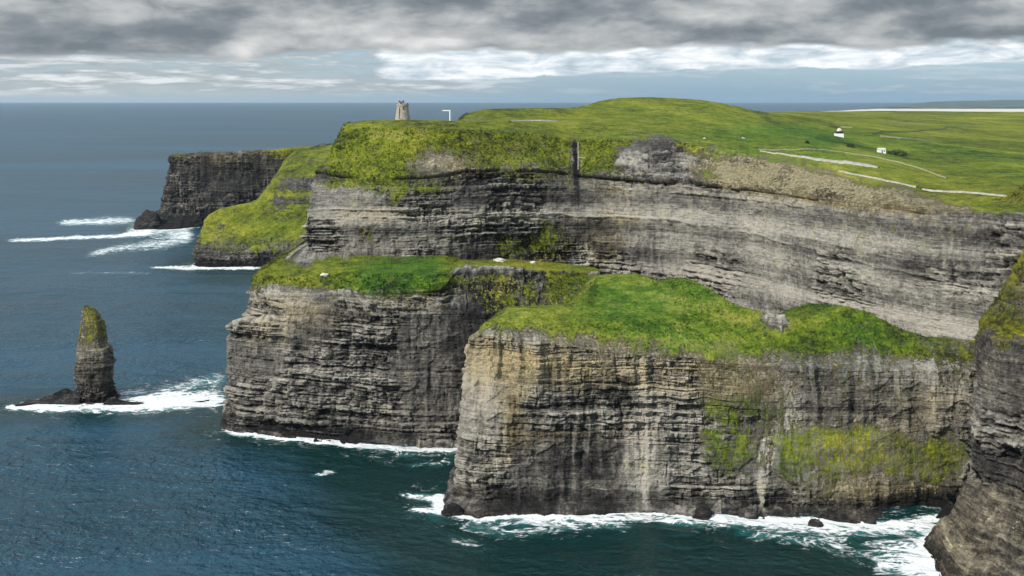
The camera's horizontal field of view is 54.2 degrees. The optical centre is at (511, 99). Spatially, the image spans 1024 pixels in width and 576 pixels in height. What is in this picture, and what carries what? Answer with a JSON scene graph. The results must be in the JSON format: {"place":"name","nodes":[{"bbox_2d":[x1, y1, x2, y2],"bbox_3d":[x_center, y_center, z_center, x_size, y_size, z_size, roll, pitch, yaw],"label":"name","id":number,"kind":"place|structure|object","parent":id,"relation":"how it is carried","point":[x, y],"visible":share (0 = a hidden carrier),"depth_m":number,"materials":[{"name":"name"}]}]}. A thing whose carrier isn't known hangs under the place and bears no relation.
{"place":"outdoors","nodes":[
{"label":"outdoors","id":0,"kind":"place"},
{"bbox_2d":[395,100,409,119],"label":"lookout tower","id":1,"kind":"structure","parent":0,"point":[402,111],"depth_m":807.55,"materials":[{"name":"stone"}]},
{"bbox_2d":[0,103,1023,575],"bbox_3d":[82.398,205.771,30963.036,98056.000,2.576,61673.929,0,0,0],"label":"sea","id":2,"kind":"structure","parent":0,"point":[168,477],"depth_m":576.10,"materials":[{"name":"liquid"}]},
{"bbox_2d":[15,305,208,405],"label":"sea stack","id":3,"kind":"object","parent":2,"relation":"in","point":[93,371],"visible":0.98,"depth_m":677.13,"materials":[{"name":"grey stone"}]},
{"bbox_2d":[133,209,160,229],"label":"sea rock","id":4,"kind":"object","parent":2,"relation":"in","point":[146,219],"visible":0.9,"depth_m":1582.13,"materials":[{"name":"grey stone"}]},
{"bbox_2d":[155,143,333,229],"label":"dark headland","id":5,"kind":"structure","parent":2,"relation":"in","point":[199,187],"depth_m":1643.29,"materials":[{"name":"grey stone"}]},
{"bbox_2d":[192,145,332,267],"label":"green headland","id":6,"kind":"structure","parent":2,"relation":"in","point":[265,227],"depth_m":1291.50,"materials":[{"name":"green plant"}]},
{"bbox_2d":[219,240,599,447],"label":"headland","id":7,"kind":"structure","parent":2,"relation":"in","point":[349,364],"depth_m":613.63,"materials":[{"name":"grey stone"}]},
{"bbox_2d":[493,258,506,261],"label":"boulder","id":8,"kind":"object","parent":7,"relation":"on","point":[500,260],"visible":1,"depth_m":714.69,"materials":[{"name":"stone"}]},
{"bbox_2d":[251,112,1023,363],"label":"grass tufts","id":9,"kind":"object","parent":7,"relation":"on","point":[562,276],"visible":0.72,"depth_m":626.66,"materials":[{"name":"grass"}]},
{"bbox_2d":[441,503,463,516],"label":"sea rock","id":10,"kind":"object","parent":2,"relation":"in","point":[451,509],"visible":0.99,"depth_m":494.04,"materials":[{"name":"grey stone"}]},
{"bbox_2d":[692,505,711,519],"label":"sea rock","id":11,"kind":"object","parent":2,"relation":"in","point":[702,512],"visible":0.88,"depth_m":488.02,"materials":[{"name":"grey stone"}]},
{"bbox_2d":[443,274,979,523],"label":"front headland","id":12,"kind":"structure","parent":2,"relation":"in","point":[556,422],"depth_m":508.25,"materials":[{"name":"grey stone"}]},
{"bbox_2d":[808,518,822,527],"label":"sea rock","id":13,"kind":"object","parent":2,"relation":"in","point":[815,522],"visible":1,"depth_m":481.28,"materials":[{"name":"grey stone"}]},
{"bbox_2d":[923,481,1023,575],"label":"rock spur","id":14,"kind":"structure","parent":2,"relation":"in","point":[978,530],"depth_m":439.32,"materials":[{"name":"grey rock"}]},
{"bbox_2d":[0,0,1023,102],"label":"sky","id":15,"kind":"structure","parent":0,"point":[52,51],"materials":[{"name":"grey"}]},
{"bbox_2d":[509,120,556,121],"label":"path","id":16,"kind":"structure","parent":0,"point":[530,120],"depth_m":892.43,"materials":[{"name":"grey gravel"}]},
{"bbox_2d":[300,97,1023,339],"bbox_3d":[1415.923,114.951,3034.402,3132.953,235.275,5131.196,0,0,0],"label":"cliff and plateau","id":17,"kind":"structure","parent":0,"point":[769,232],"depth_m":722.23,"materials":[{"name":"grey stone"}]},
{"bbox_2d":[578,142,585,169],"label":"pole","id":18,"kind":"object","parent":17,"relation":"on","point":[578,156],"visible":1,"depth_m":757.01,"materials":[{"name":"metal"}]},
{"bbox_2d":[834,128,843,137],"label":"hut","id":19,"kind":"object","parent":17,"relation":"on","point":[838,132],"visible":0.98,"depth_m":1011.01,"materials":[{"name":"white paint"}]},
{"bbox_2d":[846,143,855,147],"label":"bush","id":20,"kind":"object","parent":17,"relation":"on","point":[851,145],"visible":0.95,"depth_m":859.43,"materials":[{"name":"green plant"}]},
{"bbox_2d":[877,148,885,153],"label":"cottage","id":21,"kind":"structure","parent":17,"relation":"on","point":[881,150],"depth_m":843.84,"materials":[{"name":"white paint"}]},
{"bbox_2d":[886,150,908,155],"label":"bush","id":22,"kind":"object","parent":17,"relation":"on","point":[897,152],"visible":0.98,"depth_m":849.34,"materials":[{"name":"green plant"}]},
{"bbox_2d":[880,135,933,140],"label":"field wall","id":23,"kind":"structure","parent":17,"relation":"on","point":[905,138],"depth_m":1044.26,"materials":[{"name":"stone"}]},
{"bbox_2d":[873,128,946,133],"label":"field wall","id":24,"kind":"structure","parent":17,"relation":"on","point":[908,131],"depth_m":1266.85,"materials":[{"name":"stone"}]},
{"bbox_2d":[887,121,983,124],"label":"field wall","id":25,"kind":"structure","parent":17,"relation":"on","point":[935,123],"depth_m":1756.30,"materials":[{"name":"stone"}]},
{"bbox_2d":[760,150,878,167],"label":"path","id":26,"kind":"structure","parent":0,"point":[842,162],"depth_m":709.60,"materials":[{"name":"grey gravel"}]},
{"bbox_2d":[757,148,946,177],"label":"path","id":27,"kind":"structure","parent":0,"point":[856,154],"depth_m":767.47,"materials":[{"name":"grey gravel"}]},
{"bbox_2d":[838,170,915,187],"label":"path","id":28,"kind":"structure","parent":0,"point":[878,178],"depth_m":637.30,"materials":[{"name":"grey gravel"}]},
{"bbox_2d":[845,109,1023,111],"bbox_3d":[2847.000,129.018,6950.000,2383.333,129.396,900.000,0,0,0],"label":"distant limestone shore","id":29,"kind":"structure","parent":0,"point":[993,110],"depth_m":6820.78,"materials":[{"name":"white stone"}]},
{"bbox_2d":[881,100,1023,108],"bbox_3d":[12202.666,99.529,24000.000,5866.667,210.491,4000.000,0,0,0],"label":"distant mountain","id":30,"kind":"structure","parent":0,"point":[984,104],"depth_m":22821.03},
{"bbox_2d":[922,188,1005,196],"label":"path","id":31,"kind":"structure","parent":0,"point":[964,192],"depth_m":605.35,"materials":[{"name":"grey gravel"}]},
{"bbox_2d":[964,187,1023,492],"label":"cliff","id":32,"kind":"structure","parent":0,"point":[994,447],"depth_m":482.57,"materials":[{"name":"grey stone"}]}
]}

